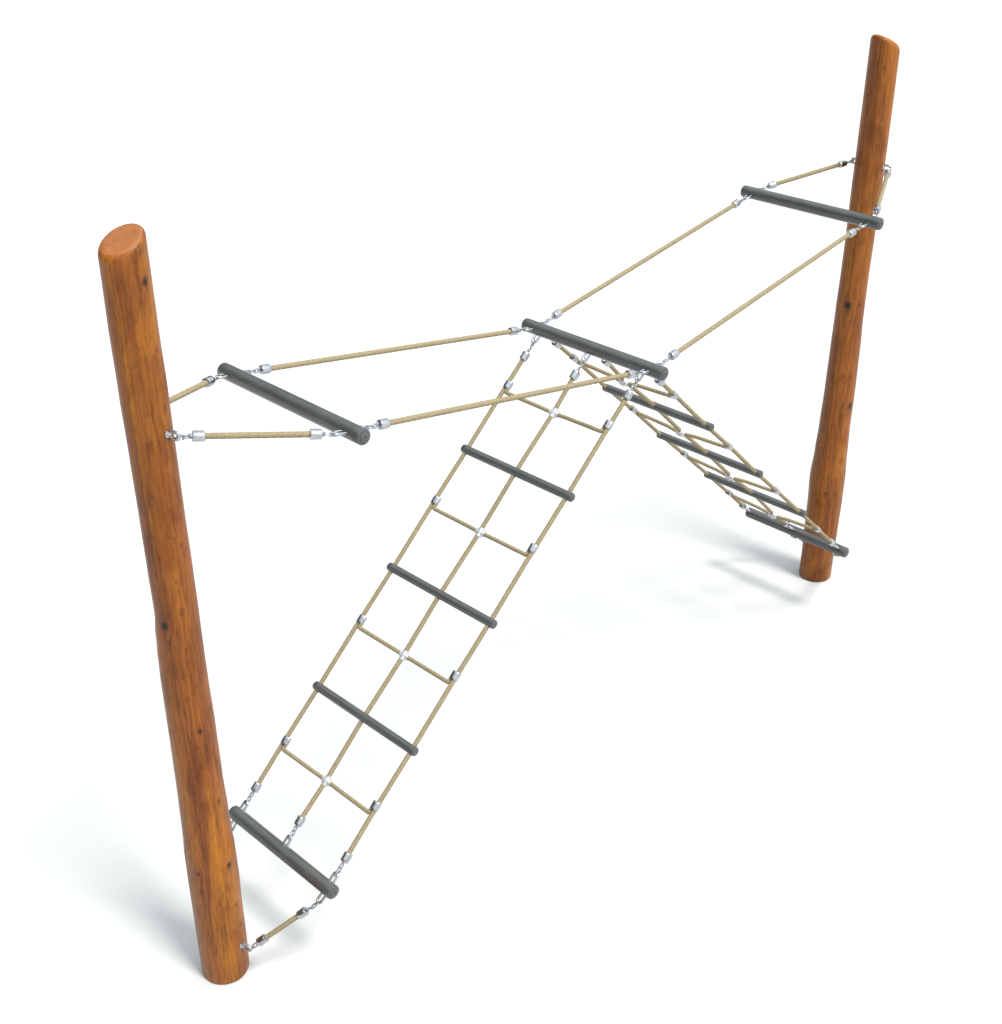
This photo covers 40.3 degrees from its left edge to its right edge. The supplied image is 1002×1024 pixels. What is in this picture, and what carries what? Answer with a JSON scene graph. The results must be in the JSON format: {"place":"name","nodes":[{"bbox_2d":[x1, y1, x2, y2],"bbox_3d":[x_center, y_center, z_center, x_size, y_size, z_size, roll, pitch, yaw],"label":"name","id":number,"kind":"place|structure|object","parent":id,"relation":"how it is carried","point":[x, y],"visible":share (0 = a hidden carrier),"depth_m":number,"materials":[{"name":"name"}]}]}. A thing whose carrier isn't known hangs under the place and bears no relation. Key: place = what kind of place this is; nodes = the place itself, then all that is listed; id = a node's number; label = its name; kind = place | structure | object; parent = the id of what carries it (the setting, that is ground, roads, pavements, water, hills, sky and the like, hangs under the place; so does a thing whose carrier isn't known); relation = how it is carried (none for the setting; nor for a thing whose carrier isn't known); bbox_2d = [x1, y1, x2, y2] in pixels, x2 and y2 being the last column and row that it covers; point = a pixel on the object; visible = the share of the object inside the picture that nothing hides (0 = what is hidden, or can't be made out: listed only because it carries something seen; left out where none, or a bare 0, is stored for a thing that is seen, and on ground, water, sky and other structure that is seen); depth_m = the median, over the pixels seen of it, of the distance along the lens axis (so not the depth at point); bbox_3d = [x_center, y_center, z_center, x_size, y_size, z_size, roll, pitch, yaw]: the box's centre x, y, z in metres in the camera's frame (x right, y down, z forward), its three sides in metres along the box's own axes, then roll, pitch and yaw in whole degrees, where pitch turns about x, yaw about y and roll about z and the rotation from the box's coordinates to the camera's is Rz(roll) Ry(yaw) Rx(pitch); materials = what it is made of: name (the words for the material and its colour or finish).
{"place":"outdoors","nodes":[
{"label":"outdoors","id":0,"kind":"place"},
{"bbox_2d":[0,0,1001,1023],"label":"ground","id":1,"kind":"structure","parent":0,"point":[693,747],"depth_m":7.90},
{"bbox_2d":[98,223,251,983],"bbox_3d":[-1.007,0.447,4.354,0.191,2.782,0.218,-6,30,-11],"label":"wooden post","id":2,"kind":"object","parent":1,"relation":"on","point":[212,868],"visible":1,"depth_m":4.18,"materials":[{"name":"wood"}]},
{"bbox_2d":[169,375,219,403],"bbox_3d":[-0.989,-0.361,4.222,0.032,0.080,0.458,10,31,17],"label":"tie rope","id":3,"kind":"object","parent":2,"relation":"attached to","point":[207,381],"visible":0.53,"depth_m":4.29,"materials":[{"name":"fabric"}]},
{"bbox_2d":[176,429,337,441],"bbox_3d":[-0.705,-0.224,3.976,0.468,0.080,0.032,-9,30,-15],"label":"tie rope","id":4,"kind":"object","parent":2,"relation":"attached to","point":[202,435],"visible":1,"depth_m":3.97,"materials":[{"name":"fabric"}]},
{"bbox_2d":[215,363,369,444],"bbox_3d":[-0.658,-0.343,4.266,0.723,0.054,0.130,26,38,38],"label":"crossbar","id":5,"kind":"object","parent":4,"relation":"attached to","point":[310,411],"visible":0.99,"depth_m":4.22,"materials":[{"name":"grey rubber"}]},
{"bbox_2d":[245,327,525,374],"bbox_3d":[-0.370,-0.592,4.960,0.032,0.243,1.344,26,38,38],"label":"tie rope","id":6,"kind":"object","parent":5,"relation":"attached to","point":[269,368],"visible":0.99,"depth_m":4.88,"materials":[{"name":"fabric"}]},
{"bbox_2d":[363,369,643,429],"bbox_3d":[0.056,-0.385,4.590,0.032,0.243,1.344,26,38,38],"label":"tie rope","id":7,"kind":"object","parent":5,"relation":"attached to","point":[384,423],"visible":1,"depth_m":4.51,"materials":[{"name":"fabric"}]},
{"bbox_2d":[521,318,668,381],"bbox_3d":[0.352,-0.624,5.281,0.723,0.073,0.130,26,38,38],"label":"crossbar","id":8,"kind":"object","parent":7,"relation":"hanging from","point":[585,346],"visible":0.99,"depth_m":5.24,"materials":[{"name":"grey rubber"}]},
{"bbox_2d":[244,340,638,876],"bbox_3d":[-0.224,0.304,5.136,0.585,1.434,1.573,26,38,38],"label":"rope ladder","id":9,"kind":"object","parent":8,"relation":"hanging from","point":[362,717],"visible":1,"depth_m":5.11,"materials":[{"name":"fabric"}]},
{"bbox_2d":[229,800,338,904],"bbox_3d":[-0.801,1.238,4.995,0.609,0.092,0.100,26,38,38],"label":"crossbar","id":10,"kind":"object","parent":9,"relation":"attached to","point":[319,881],"visible":0.96,"depth_m":4.96,"materials":[{"name":"grey rubber"}]},
{"bbox_2d":[551,341,836,547],"bbox_3d":[0.934,-0.264,6.146,0.587,1.436,1.574,26,38,38],"label":"rope ladder","id":11,"kind":"object","parent":8,"relation":"hanging from","point":[696,420],"visible":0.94,"depth_m":6.06,"materials":[{"name":"fabric"}]},
{"bbox_2d":[745,507,848,557],"bbox_3d":[1.516,0.100,7.017,0.609,0.088,0.104,26,38,38],"label":"crossbar","id":12,"kind":"object","parent":11,"relation":"attached to","point":[799,533],"visible":0.95,"depth_m":6.98,"materials":[{"name":"grey rubber"}]},
{"bbox_2d":[248,900,320,949],"bbox_3d":[-0.769,1.470,4.858,0.275,0.208,0.032,-4,30,-7],"label":"tie rope","id":13,"kind":"object","parent":2,"relation":"attached to","point":[301,913],"visible":1,"depth_m":4.85,"materials":[{"name":"fabric"}]},
{"bbox_2d":[799,34,899,581],"bbox_3d":[1.690,-0.888,6.704,0.179,2.800,0.196,-4,29,-6],"label":"wooden post","id":14,"kind":"object","parent":1,"relation":"on","point":[826,483],"visible":0.91,"depth_m":6.61,"materials":[{"name":"wood"}]},
{"bbox_2d":[759,159,853,189],"bbox_3d":[1.412,-1.557,6.309,0.495,0.102,0.032,-10,31,-18],"label":"tie rope","id":15,"kind":"object","parent":14,"relation":"attached to","point":[775,184],"visible":0.98,"depth_m":6.30,"materials":[{"name":"fabric"}]},
{"bbox_2d":[873,167,891,215],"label":"tie rope","id":16,"kind":"object","parent":14,"relation":"attached to","point":[877,207],"visible":1,"depth_m":6.04,"materials":[{"name":"fabric"}]},
{"bbox_2d":[741,185,883,229],"bbox_3d":[1.365,-1.348,6.041,0.723,0.054,0.130,26,38,38],"label":"crossbar","id":17,"kind":"object","parent":16,"relation":"attached to","point":[872,221],"visible":0.99,"depth_m":6.01,"materials":[{"name":"grey rubber"}]},
{"bbox_2d":[543,196,746,322],"bbox_3d":[0.643,-1.093,5.846,0.032,0.246,1.344,26,38,38],"label":"tie rope","id":18,"kind":"object","parent":17,"relation":"attached to","point":[558,313],"visible":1,"depth_m":5.80,"materials":[{"name":"fabric"}]},
{"bbox_2d":[660,224,861,363],"bbox_3d":[1.069,-0.887,5.477,0.032,0.246,1.344,26,38,38],"label":"tie rope","id":19,"kind":"object","parent":17,"relation":"attached to","point":[675,353],"visible":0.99,"depth_m":5.43,"materials":[{"name":"fabric"}]}
]}

